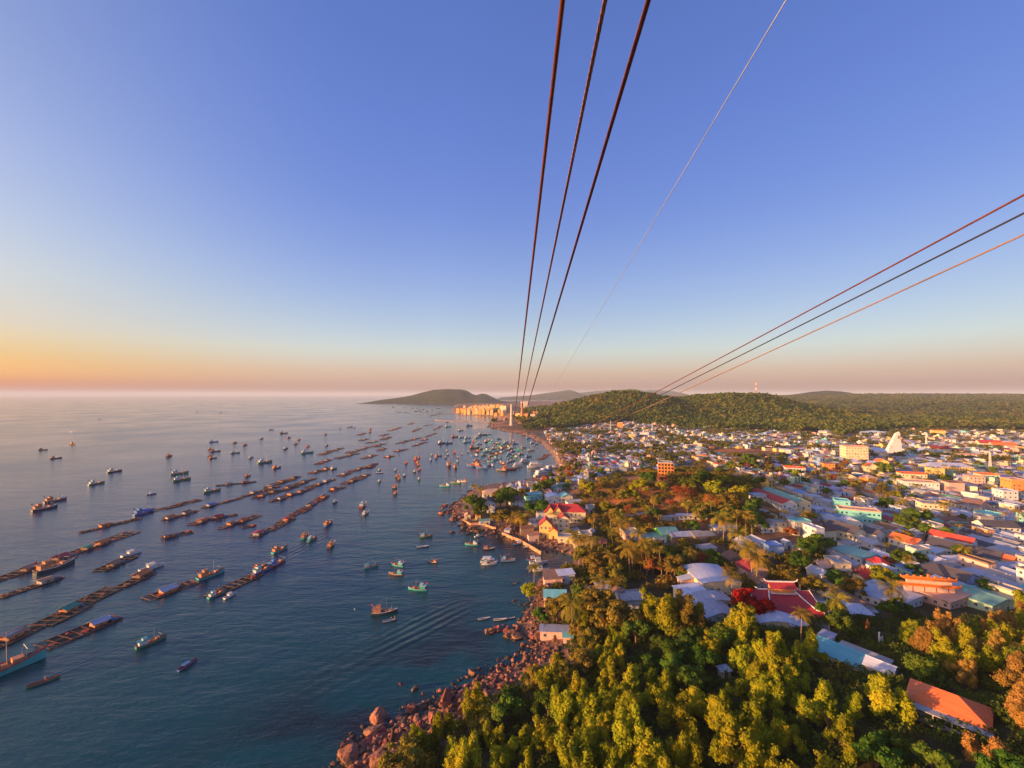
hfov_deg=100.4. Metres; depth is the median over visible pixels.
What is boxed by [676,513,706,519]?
house
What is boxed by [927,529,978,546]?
house
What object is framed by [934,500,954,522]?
coconut palm
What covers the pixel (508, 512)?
broadleaf tree
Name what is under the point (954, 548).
broadleaf tree
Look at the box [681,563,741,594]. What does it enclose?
hall
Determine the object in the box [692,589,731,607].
house
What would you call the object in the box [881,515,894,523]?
house
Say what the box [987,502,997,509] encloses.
house
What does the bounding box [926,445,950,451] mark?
house
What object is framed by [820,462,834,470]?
house
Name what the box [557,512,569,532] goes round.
house
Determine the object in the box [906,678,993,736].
house
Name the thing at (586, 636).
seaside shrub
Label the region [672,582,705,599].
house
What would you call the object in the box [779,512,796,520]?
house
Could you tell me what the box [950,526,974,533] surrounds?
house
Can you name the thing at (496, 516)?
broadleaf tree
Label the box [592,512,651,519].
path
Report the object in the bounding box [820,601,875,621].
house
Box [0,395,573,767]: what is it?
sea
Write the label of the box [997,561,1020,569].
house
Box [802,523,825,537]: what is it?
house
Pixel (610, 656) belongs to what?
acacia tree
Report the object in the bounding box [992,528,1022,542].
house
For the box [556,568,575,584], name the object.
house
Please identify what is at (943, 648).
acacia tree
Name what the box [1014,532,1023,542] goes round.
house
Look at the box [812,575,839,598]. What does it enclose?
house
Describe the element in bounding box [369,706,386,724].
boulder
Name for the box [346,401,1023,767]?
ground
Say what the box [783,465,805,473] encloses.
house
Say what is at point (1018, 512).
coconut palm
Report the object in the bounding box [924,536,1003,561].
house
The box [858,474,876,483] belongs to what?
house
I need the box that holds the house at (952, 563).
[923,560,962,568]
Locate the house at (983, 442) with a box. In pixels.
[974,440,1001,444]
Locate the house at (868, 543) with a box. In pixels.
[855,535,885,551]
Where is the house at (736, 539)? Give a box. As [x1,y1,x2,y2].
[733,536,758,551]
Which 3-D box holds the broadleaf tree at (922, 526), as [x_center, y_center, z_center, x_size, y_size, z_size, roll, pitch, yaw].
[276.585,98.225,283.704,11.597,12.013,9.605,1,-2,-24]
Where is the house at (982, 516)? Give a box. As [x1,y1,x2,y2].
[973,514,993,520]
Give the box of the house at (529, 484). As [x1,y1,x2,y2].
[526,482,536,489]
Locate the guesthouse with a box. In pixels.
[544,503,585,523]
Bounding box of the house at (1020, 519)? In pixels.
[1016,510,1023,522]
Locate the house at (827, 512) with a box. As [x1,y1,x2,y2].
[819,511,841,516]
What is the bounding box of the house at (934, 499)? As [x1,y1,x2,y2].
[922,498,938,500]
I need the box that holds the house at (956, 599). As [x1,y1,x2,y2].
[898,580,971,609]
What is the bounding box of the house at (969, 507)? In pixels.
[958,503,982,511]
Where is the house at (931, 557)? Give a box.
[925,554,963,567]
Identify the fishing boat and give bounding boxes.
[0,632,46,676]
[30,502,57,511]
[32,554,74,574]
[43,491,66,502]
[87,478,104,485]
[106,468,121,472]
[132,505,153,515]
[135,632,166,649]
[170,469,188,474]
[172,473,190,481]
[195,560,224,580]
[203,485,220,492]
[207,587,225,598]
[251,562,271,574]
[252,559,266,570]
[257,458,271,463]
[267,555,285,567]
[271,542,287,553]
[300,530,307,539]
[301,449,312,453]
[306,533,316,541]
[323,520,332,526]
[327,538,335,548]
[359,500,365,507]
[361,508,368,515]
[364,561,377,568]
[371,602,397,615]
[389,569,403,575]
[391,560,404,566]
[408,581,427,590]
[419,531,432,537]
[439,483,449,486]
[465,540,477,545]
[466,457,480,466]
[476,463,487,468]
[483,545,494,549]
[500,554,514,561]
[502,461,516,469]
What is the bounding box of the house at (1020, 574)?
[1015,566,1023,583]
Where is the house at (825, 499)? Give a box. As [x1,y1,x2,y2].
[818,498,832,501]
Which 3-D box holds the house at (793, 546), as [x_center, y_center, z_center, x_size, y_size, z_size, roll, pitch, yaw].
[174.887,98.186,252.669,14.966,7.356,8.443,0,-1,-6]
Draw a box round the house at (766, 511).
[759,508,776,518]
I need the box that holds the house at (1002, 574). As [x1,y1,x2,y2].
[983,568,1015,581]
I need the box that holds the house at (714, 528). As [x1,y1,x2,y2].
[707,524,738,533]
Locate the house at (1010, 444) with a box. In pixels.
[987,442,1017,446]
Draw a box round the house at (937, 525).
[920,520,943,536]
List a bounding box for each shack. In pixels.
[504,524,516,533]
[527,518,537,526]
[539,623,570,640]
[562,631,573,644]
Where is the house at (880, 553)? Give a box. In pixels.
[869,548,888,558]
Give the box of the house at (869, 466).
[862,462,876,471]
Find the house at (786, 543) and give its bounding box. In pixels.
[780,538,791,548]
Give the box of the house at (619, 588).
[611,586,624,595]
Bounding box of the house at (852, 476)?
[835,472,858,480]
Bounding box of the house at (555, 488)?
[551,484,561,491]
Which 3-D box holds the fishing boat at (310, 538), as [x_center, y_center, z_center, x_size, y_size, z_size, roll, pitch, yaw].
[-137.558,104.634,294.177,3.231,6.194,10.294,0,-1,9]
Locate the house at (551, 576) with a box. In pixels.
[542,568,563,586]
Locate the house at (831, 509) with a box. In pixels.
[819,504,836,513]
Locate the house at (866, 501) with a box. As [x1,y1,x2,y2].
[854,496,873,506]
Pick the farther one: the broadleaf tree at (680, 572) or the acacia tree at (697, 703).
the broadleaf tree at (680, 572)
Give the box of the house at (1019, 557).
[1015,554,1023,561]
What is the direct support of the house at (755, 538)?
on the ground
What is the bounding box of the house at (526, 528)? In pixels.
[519,524,533,535]
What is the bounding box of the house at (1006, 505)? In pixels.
[999,502,1019,509]
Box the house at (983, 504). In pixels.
[960,498,989,509]
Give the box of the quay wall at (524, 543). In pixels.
[502,532,541,554]
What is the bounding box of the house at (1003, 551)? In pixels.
[986,546,1016,555]
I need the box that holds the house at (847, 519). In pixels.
[838,515,863,528]
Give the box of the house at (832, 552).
[822,546,843,557]
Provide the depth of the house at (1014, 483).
406.49 m
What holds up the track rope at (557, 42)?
attached to the cable pylon
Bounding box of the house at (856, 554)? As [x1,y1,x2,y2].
[830,544,877,564]
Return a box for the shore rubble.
[323,422,572,767]
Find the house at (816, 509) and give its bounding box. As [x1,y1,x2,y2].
[811,504,825,513]
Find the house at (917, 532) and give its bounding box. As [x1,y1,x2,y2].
[890,522,924,538]
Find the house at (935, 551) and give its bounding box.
[921,544,946,555]
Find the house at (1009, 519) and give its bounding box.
[1005,517,1015,520]
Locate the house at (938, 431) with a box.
[930,430,945,434]
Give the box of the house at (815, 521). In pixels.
[807,518,821,526]
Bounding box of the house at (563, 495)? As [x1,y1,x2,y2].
[558,491,572,502]
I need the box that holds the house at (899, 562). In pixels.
[887,555,920,565]
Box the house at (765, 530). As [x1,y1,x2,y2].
[755,521,775,532]
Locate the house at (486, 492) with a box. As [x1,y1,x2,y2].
[482,488,501,497]
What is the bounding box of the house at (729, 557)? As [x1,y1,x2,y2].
[721,549,745,565]
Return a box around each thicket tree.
[491,692,523,730]
[501,685,522,697]
[530,687,552,716]
[621,619,650,645]
[635,659,658,683]
[641,653,660,666]
[647,622,662,635]
[650,634,664,646]
[660,638,690,670]
[660,652,693,684]
[673,664,711,690]
[676,627,702,644]
[678,636,694,654]
[688,616,705,637]
[688,643,719,666]
[709,626,736,649]
[712,621,735,636]
[753,628,766,637]
[850,730,907,767]
[869,729,911,756]
[901,652,946,681]
[909,740,959,767]
[970,748,1023,767]
[1003,645,1023,660]
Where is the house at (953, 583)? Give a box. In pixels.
[930,574,967,585]
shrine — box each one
[809,557,832,570]
[852,567,871,581]
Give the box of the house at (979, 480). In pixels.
[962,474,985,485]
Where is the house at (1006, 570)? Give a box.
[997,564,1015,575]
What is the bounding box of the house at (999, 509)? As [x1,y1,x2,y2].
[993,508,1009,511]
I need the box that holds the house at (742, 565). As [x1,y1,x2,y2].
[733,557,768,576]
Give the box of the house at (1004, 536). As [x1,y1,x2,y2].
[992,533,1019,541]
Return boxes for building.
[500,406,506,412]
[521,401,528,407]
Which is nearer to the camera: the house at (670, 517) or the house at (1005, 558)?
the house at (1005, 558)
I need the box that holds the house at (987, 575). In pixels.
[981,572,1021,586]
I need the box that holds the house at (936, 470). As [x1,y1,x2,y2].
[924,466,944,478]
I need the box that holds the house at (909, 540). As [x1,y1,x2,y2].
[887,532,924,548]
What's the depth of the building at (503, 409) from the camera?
1963.33 m
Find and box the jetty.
[435,419,492,422]
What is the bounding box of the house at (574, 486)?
[570,482,578,488]
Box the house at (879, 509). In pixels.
[861,505,882,515]
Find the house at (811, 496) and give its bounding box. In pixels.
[805,494,823,499]
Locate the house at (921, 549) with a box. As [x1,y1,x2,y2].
[905,544,931,560]
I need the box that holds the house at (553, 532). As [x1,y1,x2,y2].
[548,526,557,538]
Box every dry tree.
[623,504,633,516]
[639,490,648,497]
[640,514,651,522]
[659,474,667,480]
[671,485,689,500]
[687,488,697,495]
[689,550,709,562]
[702,493,719,504]
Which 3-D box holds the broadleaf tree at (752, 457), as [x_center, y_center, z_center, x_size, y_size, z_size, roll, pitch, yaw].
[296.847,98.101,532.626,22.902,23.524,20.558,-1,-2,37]
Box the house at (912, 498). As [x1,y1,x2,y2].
[904,497,923,504]
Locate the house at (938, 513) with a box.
[926,508,946,515]
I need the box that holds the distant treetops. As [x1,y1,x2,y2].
[547,420,1023,466]
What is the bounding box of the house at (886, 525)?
[872,521,903,533]
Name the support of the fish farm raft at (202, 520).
on the sea
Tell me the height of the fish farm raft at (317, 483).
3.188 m
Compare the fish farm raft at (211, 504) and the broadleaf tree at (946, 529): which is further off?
the fish farm raft at (211, 504)
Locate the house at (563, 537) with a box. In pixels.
[557,533,571,543]
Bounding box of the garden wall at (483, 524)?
[463,519,495,528]
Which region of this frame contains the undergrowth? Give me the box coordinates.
[396,610,1023,767]
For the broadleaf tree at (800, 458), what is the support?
on the ground
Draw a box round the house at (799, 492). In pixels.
[792,488,809,497]
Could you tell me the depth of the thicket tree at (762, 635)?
149.41 m
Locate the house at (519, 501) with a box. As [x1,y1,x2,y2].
[509,495,523,506]
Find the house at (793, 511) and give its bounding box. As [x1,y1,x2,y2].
[780,509,802,516]
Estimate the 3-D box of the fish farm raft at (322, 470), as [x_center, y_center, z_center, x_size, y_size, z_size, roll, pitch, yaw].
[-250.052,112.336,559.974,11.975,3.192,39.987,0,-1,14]
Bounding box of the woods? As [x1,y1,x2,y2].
[780,393,1023,429]
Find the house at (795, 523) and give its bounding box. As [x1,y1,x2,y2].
[787,517,811,535]
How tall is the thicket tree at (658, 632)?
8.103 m
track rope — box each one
[510,0,564,435]
[513,0,650,438]
[516,234,1023,451]
[533,194,1023,449]
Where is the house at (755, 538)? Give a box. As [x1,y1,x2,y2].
[747,534,766,550]
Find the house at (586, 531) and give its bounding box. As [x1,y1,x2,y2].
[578,530,591,541]
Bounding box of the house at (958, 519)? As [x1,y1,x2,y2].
[942,516,968,522]
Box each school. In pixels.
[752,488,796,509]
[762,486,811,511]
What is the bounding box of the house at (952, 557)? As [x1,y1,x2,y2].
[936,555,959,563]
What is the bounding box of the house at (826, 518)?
[822,514,845,522]
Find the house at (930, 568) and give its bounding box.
[915,562,951,578]
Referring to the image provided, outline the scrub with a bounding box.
[507,453,852,593]
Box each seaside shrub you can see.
[375,733,423,767]
[381,758,414,767]
[468,714,492,741]
[525,663,544,689]
[550,651,568,665]
[558,659,573,684]
[568,647,596,674]
[576,626,601,650]
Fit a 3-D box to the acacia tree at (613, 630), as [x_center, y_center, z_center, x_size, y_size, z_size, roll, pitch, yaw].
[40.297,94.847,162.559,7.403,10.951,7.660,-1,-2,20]
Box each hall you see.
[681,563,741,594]
[918,462,974,472]
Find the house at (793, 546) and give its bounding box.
[791,544,814,555]
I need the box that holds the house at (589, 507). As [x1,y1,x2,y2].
[585,504,594,512]
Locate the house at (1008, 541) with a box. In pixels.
[990,535,1023,545]
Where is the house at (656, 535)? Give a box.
[648,532,666,542]
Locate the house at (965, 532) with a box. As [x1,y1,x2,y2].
[959,528,991,537]
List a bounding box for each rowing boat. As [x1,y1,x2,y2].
[26,674,60,688]
[177,657,196,671]
[383,618,396,622]
[493,618,506,620]
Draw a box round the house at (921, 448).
[916,447,934,451]
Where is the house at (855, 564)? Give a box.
[840,555,864,573]
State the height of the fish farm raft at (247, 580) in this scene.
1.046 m
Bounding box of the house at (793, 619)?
[787,615,807,632]
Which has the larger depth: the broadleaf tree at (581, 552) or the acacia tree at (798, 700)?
the broadleaf tree at (581, 552)
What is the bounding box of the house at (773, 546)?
[760,540,784,557]
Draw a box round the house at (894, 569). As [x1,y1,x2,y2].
[865,563,897,582]
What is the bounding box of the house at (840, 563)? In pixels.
[823,555,851,575]
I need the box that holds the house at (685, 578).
[676,573,693,584]
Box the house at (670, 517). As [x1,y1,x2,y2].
[660,514,679,521]
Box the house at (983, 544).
[977,539,995,548]
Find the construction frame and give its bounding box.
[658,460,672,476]
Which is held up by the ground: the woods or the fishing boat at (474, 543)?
the woods
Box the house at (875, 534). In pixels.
[863,526,885,541]
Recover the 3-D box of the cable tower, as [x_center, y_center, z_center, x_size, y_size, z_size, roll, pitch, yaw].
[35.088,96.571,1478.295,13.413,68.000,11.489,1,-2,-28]
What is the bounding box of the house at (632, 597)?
[614,589,645,608]
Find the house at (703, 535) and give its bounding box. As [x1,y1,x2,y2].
[690,530,716,541]
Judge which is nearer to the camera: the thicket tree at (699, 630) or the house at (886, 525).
the thicket tree at (699, 630)
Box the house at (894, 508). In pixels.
[887,504,907,512]
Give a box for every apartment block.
[832,497,850,508]
[836,505,881,523]
[840,445,868,459]
[896,471,927,479]
[896,478,939,490]
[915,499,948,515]
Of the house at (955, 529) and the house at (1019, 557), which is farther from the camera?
the house at (955, 529)
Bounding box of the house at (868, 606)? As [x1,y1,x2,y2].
[830,589,879,613]
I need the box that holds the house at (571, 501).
[565,499,581,503]
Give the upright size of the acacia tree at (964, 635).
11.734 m
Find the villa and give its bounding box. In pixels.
[482,495,495,512]
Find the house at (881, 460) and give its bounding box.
[873,458,888,463]
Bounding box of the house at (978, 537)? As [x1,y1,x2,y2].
[968,533,990,540]
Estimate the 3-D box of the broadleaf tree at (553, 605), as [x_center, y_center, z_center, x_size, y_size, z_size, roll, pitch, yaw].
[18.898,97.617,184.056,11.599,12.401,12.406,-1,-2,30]
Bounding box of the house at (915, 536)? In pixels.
[889,529,924,540]
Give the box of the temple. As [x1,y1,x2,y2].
[751,578,826,620]
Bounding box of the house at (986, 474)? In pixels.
[973,472,999,481]
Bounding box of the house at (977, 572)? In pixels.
[958,567,986,577]
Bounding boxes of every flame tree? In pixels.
[730,598,746,607]
[731,587,775,614]
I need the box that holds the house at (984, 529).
[971,525,994,534]
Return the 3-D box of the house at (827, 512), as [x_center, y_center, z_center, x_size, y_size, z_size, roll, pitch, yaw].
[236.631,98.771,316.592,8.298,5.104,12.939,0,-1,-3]
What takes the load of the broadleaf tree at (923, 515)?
on the ground
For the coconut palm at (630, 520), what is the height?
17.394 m
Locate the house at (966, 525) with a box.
[948,523,971,528]
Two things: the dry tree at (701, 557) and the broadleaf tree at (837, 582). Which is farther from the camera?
the dry tree at (701, 557)
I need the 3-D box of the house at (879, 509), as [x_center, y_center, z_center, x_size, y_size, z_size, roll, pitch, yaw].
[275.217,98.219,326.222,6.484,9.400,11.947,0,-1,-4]
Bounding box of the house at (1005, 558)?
[1000,554,1015,561]
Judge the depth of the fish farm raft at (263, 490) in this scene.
439.17 m
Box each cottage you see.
[814,635,875,672]
[818,628,837,640]
[862,654,898,677]
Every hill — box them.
[359,389,508,403]
[498,390,585,399]
[581,389,688,396]
[778,391,852,395]
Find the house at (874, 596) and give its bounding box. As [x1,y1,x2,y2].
[854,579,923,606]
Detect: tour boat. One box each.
[480,556,497,562]
[512,463,523,466]
[520,458,530,461]
[527,461,543,467]
[533,469,547,476]
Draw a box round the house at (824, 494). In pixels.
[810,493,828,496]
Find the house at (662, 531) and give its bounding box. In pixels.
[653,526,677,540]
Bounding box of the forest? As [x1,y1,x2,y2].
[489,389,1023,434]
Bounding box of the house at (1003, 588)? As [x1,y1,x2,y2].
[981,578,1023,597]
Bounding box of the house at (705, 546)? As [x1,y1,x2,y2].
[696,543,717,551]
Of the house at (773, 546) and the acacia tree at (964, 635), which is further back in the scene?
the house at (773, 546)
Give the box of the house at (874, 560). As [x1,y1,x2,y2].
[864,557,891,564]
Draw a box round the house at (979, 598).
[958,584,1016,611]
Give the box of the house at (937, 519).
[932,517,943,522]
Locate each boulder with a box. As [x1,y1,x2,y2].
[337,743,358,766]
[340,739,347,748]
[347,764,360,767]
[358,739,365,747]
[363,723,381,736]
[363,732,386,744]
[368,749,386,767]
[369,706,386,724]
[371,737,377,746]
[379,726,385,732]
[390,731,396,741]
[404,703,414,713]
[411,684,419,691]
[428,710,444,726]
[438,701,451,707]
[440,687,451,701]
[448,703,458,711]
[455,689,463,700]
[455,704,462,716]
[468,669,476,676]
[483,690,491,702]
[496,625,502,632]
[497,681,505,686]
[502,625,509,632]
[503,633,509,638]
[507,629,516,638]
[511,632,523,639]
[534,633,539,641]
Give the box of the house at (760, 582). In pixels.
[748,573,767,588]
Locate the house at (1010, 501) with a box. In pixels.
[1002,499,1021,503]
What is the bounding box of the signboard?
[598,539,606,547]
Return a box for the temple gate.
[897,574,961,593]
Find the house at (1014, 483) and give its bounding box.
[1000,477,1023,491]
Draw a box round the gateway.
[878,632,882,646]
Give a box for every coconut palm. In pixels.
[504,515,513,534]
[515,513,528,534]
[525,510,535,521]
[527,562,541,575]
[556,595,588,623]
[564,527,584,547]
[569,534,588,564]
[576,534,590,544]
[584,535,599,548]
[586,513,597,535]
[589,572,617,590]
[602,510,616,527]
[603,550,616,563]
[607,526,616,542]
[607,571,626,598]
[611,509,625,525]
[611,519,632,543]
[614,539,639,577]
[620,540,639,566]
[623,517,638,529]
[629,508,637,519]
[629,528,647,540]
[633,537,652,572]
[635,537,654,575]
[642,505,650,513]
[648,493,660,506]
[651,544,667,574]
[680,498,691,519]
[682,546,698,561]
[690,507,702,520]
[694,500,707,521]
[704,500,715,523]
[708,511,730,539]
[714,516,733,546]
[718,503,734,510]
[719,562,734,576]
[720,571,744,597]
[725,528,751,552]
[729,509,742,529]
[729,539,741,555]
[734,537,761,573]
[736,510,753,533]
[741,546,773,580]
[743,514,756,529]
[770,475,780,488]
[779,509,790,516]
[790,606,815,641]
[795,510,811,518]
[820,592,853,626]
[824,583,841,596]
[849,494,860,505]
[873,576,910,617]
[879,493,895,508]
[892,497,910,507]
[892,535,905,547]
[903,554,915,563]
[909,483,921,491]
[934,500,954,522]
[957,544,975,554]
[1008,508,1023,522]
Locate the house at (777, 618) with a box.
[754,609,793,630]
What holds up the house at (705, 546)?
on the ground
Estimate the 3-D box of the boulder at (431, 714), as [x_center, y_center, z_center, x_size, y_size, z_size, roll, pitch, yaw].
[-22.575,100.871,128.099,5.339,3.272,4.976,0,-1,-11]
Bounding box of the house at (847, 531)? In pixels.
[823,519,865,540]
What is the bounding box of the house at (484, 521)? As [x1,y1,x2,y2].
[478,518,489,525]
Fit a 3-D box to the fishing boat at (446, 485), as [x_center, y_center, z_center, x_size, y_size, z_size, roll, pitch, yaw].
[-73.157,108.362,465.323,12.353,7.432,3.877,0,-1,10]
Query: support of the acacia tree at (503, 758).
on the ground
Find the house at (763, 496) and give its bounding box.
[747,492,766,501]
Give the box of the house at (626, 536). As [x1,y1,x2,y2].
[620,527,638,542]
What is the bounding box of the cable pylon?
[510,404,512,425]
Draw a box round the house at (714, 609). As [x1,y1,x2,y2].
[692,597,730,624]
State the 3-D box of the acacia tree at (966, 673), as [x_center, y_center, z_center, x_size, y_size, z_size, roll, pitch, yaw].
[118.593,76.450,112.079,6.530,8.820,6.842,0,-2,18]
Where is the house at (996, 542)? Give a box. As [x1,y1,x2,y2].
[985,538,1018,549]
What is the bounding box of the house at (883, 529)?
[864,523,889,536]
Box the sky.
[0,0,1023,394]
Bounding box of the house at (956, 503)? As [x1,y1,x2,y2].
[939,499,962,507]
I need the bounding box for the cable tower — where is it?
[520,402,523,415]
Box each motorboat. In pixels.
[120,549,141,557]
[138,562,163,571]
[223,591,236,599]
[513,540,522,544]
[529,557,547,563]
[533,565,548,571]
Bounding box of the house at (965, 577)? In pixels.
[941,564,981,585]
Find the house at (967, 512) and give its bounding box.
[954,508,972,514]
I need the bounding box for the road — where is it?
[801,513,828,633]
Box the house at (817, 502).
[813,498,832,507]
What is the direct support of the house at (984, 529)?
on the ground
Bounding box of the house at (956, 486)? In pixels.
[940,480,964,493]
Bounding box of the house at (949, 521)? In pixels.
[933,514,955,523]
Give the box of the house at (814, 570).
[805,564,827,579]
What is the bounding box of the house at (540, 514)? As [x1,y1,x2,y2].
[536,509,549,523]
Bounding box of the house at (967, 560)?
[958,553,998,569]
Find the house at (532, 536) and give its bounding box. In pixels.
[526,531,539,542]
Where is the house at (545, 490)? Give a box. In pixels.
[542,488,551,493]
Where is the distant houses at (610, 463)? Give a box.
[507,421,1023,501]
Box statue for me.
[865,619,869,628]
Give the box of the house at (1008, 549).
[992,545,1019,553]
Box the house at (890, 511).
[884,510,899,514]
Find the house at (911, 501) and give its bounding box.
[895,498,913,503]
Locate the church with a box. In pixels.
[869,432,905,453]
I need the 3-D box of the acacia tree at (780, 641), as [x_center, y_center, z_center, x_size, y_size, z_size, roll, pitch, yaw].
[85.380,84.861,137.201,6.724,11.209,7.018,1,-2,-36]
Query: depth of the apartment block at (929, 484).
423.24 m
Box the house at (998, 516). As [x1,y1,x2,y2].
[973,510,1004,520]
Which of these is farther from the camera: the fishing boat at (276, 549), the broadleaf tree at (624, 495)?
the broadleaf tree at (624, 495)
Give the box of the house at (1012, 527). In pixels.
[970,519,1021,533]
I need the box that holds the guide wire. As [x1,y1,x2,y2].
[514,0,786,434]
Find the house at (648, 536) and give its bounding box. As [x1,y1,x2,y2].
[637,532,653,540]
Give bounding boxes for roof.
[839,640,893,663]
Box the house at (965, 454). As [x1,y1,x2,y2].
[955,453,980,457]
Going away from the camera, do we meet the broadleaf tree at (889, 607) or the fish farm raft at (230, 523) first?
the broadleaf tree at (889, 607)
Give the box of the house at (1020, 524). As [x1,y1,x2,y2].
[1011,520,1023,527]
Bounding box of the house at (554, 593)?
[543,589,566,606]
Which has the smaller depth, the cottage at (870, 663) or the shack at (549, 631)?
the cottage at (870, 663)
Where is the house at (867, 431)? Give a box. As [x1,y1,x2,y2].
[858,430,884,432]
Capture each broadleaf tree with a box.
[462,494,486,515]
[474,502,488,517]
[489,509,506,525]
[491,488,503,506]
[495,486,518,509]
[500,509,511,524]
[514,515,525,525]
[518,488,527,495]
[520,582,538,599]
[524,499,548,511]
[531,482,545,490]
[531,606,549,623]
[538,480,550,488]
[543,596,568,621]
[544,478,555,487]
[557,593,570,612]
[562,482,570,489]
[567,620,584,635]
[569,583,585,609]
[573,545,595,566]
[574,588,599,624]
[578,478,595,495]
[580,586,625,634]
[582,552,604,566]
[588,562,607,575]
[598,469,606,473]
[599,500,613,511]
[606,561,624,578]
[607,488,620,498]
[609,599,645,625]
[610,507,625,523]
[616,491,630,501]
[628,477,649,495]
[630,490,640,501]
[634,550,658,572]
[638,471,656,487]
[642,552,663,574]
[647,506,660,519]
[648,539,673,557]
[649,482,657,491]
[654,481,667,492]
[655,559,676,575]
[660,545,692,564]
[663,554,685,577]
[676,566,686,574]
[678,519,688,530]
[681,473,704,492]
[682,483,696,494]
[686,520,699,529]
[692,507,709,522]
[695,470,714,487]
[701,548,723,563]
[702,480,727,495]
[707,508,717,517]
[714,509,736,523]
[715,466,722,470]
[716,474,730,486]
[716,491,744,508]
[724,461,735,468]
[728,485,748,498]
[729,505,758,524]
[740,453,760,466]
[742,499,762,509]
[744,484,752,492]
[746,510,770,532]
[750,497,763,501]
[752,476,766,484]
[763,467,772,472]
[778,478,790,484]
[778,564,799,580]
[783,526,797,537]
[785,568,816,589]
[789,550,813,570]
[794,537,823,555]
[797,456,805,460]
[801,477,810,482]
[807,512,817,518]
[808,533,836,547]
[808,578,827,593]
[815,599,850,626]
[821,488,832,493]
[824,569,846,584]
[825,474,836,479]
[825,609,861,634]
[835,578,853,593]
[838,576,867,595]
[840,480,850,485]
[849,482,859,488]
[867,564,893,580]
[874,486,886,492]
[875,463,894,472]
[875,600,902,616]
[877,481,889,487]
[877,497,895,507]
[881,555,895,563]
[883,571,905,581]
[889,548,912,562]
[889,596,913,614]
[892,512,920,528]
[894,530,914,536]
[899,485,908,491]
[901,507,934,520]
[903,563,923,574]
[913,552,928,562]
[917,522,935,537]
[939,526,955,533]
[949,544,971,554]
[957,514,967,519]
[974,578,997,590]
[987,466,998,470]
[1003,470,1012,474]
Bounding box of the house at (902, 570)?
[895,564,924,575]
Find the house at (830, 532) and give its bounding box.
[823,527,837,540]
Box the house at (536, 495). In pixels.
[524,491,542,500]
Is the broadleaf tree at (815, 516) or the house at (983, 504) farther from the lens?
the house at (983, 504)
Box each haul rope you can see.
[511,0,606,433]
[514,212,1023,450]
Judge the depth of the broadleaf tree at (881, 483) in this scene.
427.88 m
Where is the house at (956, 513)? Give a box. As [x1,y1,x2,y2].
[949,509,972,521]
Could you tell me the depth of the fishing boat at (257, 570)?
238.34 m
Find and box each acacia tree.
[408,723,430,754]
[428,711,454,747]
[442,729,481,767]
[444,735,469,756]
[461,680,489,725]
[482,720,505,748]
[487,735,519,767]
[508,724,533,758]
[518,745,532,767]
[531,714,569,755]
[534,651,564,694]
[550,684,578,731]
[552,713,597,767]
[562,670,595,722]
[566,678,587,698]
[570,687,598,730]
[571,756,590,767]
[575,605,590,628]
[583,680,600,699]
[587,712,613,753]
[593,636,613,664]
[596,661,619,692]
[596,687,620,730]
[596,739,631,767]
[598,643,626,671]
[603,750,646,767]
[608,622,627,638]
[610,663,649,710]
[611,632,627,651]
[611,689,640,735]
[611,701,646,764]
[631,727,672,767]
[639,586,673,614]
[643,593,680,638]
[645,680,677,714]
[646,667,676,697]
[656,689,701,738]
[659,751,678,767]
[663,726,702,767]
[672,589,705,633]
[685,684,708,722]
[695,601,706,626]
[697,629,724,666]
[704,693,734,733]
[707,712,764,767]
[713,716,732,749]
[714,682,735,708]
[721,602,757,637]
[727,638,766,677]
[733,624,761,655]
[733,676,758,703]
[733,695,768,732]
[734,615,764,647]
[737,761,744,767]
[743,662,760,680]
[743,712,781,756]
[746,667,759,689]
[747,743,781,767]
[749,671,787,723]
[750,630,793,673]
[764,656,801,707]
[766,631,786,648]
[770,717,809,754]
[779,759,798,767]
[782,662,810,692]
[789,691,823,726]
[791,646,813,672]
[793,626,829,667]
[799,678,856,731]
[813,748,856,767]
[819,714,861,761]
[840,690,864,722]
[863,672,918,730]
[898,618,918,646]
[906,626,934,655]
[924,619,957,645]
[927,606,952,633]
[928,625,980,672]
[942,658,978,688]
[953,617,973,640]
[954,622,986,650]
[960,729,1016,763]
[965,628,1006,662]
[970,622,985,637]
[977,619,998,638]
[977,643,1009,679]
[979,609,1009,632]
[983,621,1023,661]
[990,652,1023,687]
[996,609,1021,631]
[1003,681,1023,729]
[1005,650,1023,668]
[1007,679,1023,695]
[1009,636,1023,649]
[1011,589,1023,606]
[1011,599,1023,617]
[1014,607,1023,629]
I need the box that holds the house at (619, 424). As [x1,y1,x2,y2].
[617,422,622,427]
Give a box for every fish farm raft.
[0,531,140,580]
[0,568,156,647]
[0,575,64,597]
[33,614,122,649]
[78,518,141,532]
[91,556,138,570]
[141,580,198,600]
[143,499,202,513]
[160,514,184,519]
[160,530,193,538]
[178,509,198,516]
[186,516,214,524]
[200,497,241,507]
[204,573,264,597]
[211,513,238,519]
[216,480,256,485]
[219,521,239,528]
[236,514,261,522]
[240,485,280,496]
[249,517,295,536]
[252,493,269,497]
[266,488,283,492]
[268,495,285,501]
[273,476,300,484]
[281,484,299,489]
[284,492,297,496]
[286,494,329,516]
[292,478,315,485]
[297,487,314,493]
[305,481,326,487]
[309,467,330,473]
[321,479,335,482]
[327,486,345,490]
[336,453,359,457]
[336,470,356,475]
[340,478,361,483]
[344,446,368,452]
[349,473,370,479]
[364,463,377,468]
[395,438,419,443]
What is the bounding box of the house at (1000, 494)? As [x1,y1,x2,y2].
[991,488,1018,501]
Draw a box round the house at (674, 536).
[668,530,700,543]
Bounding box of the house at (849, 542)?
[837,539,860,548]
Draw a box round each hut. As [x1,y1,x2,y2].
[464,512,470,519]
[715,664,732,677]
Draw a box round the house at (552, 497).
[544,492,560,503]
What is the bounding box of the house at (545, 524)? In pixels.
[538,516,552,538]
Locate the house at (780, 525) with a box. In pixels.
[765,519,786,531]

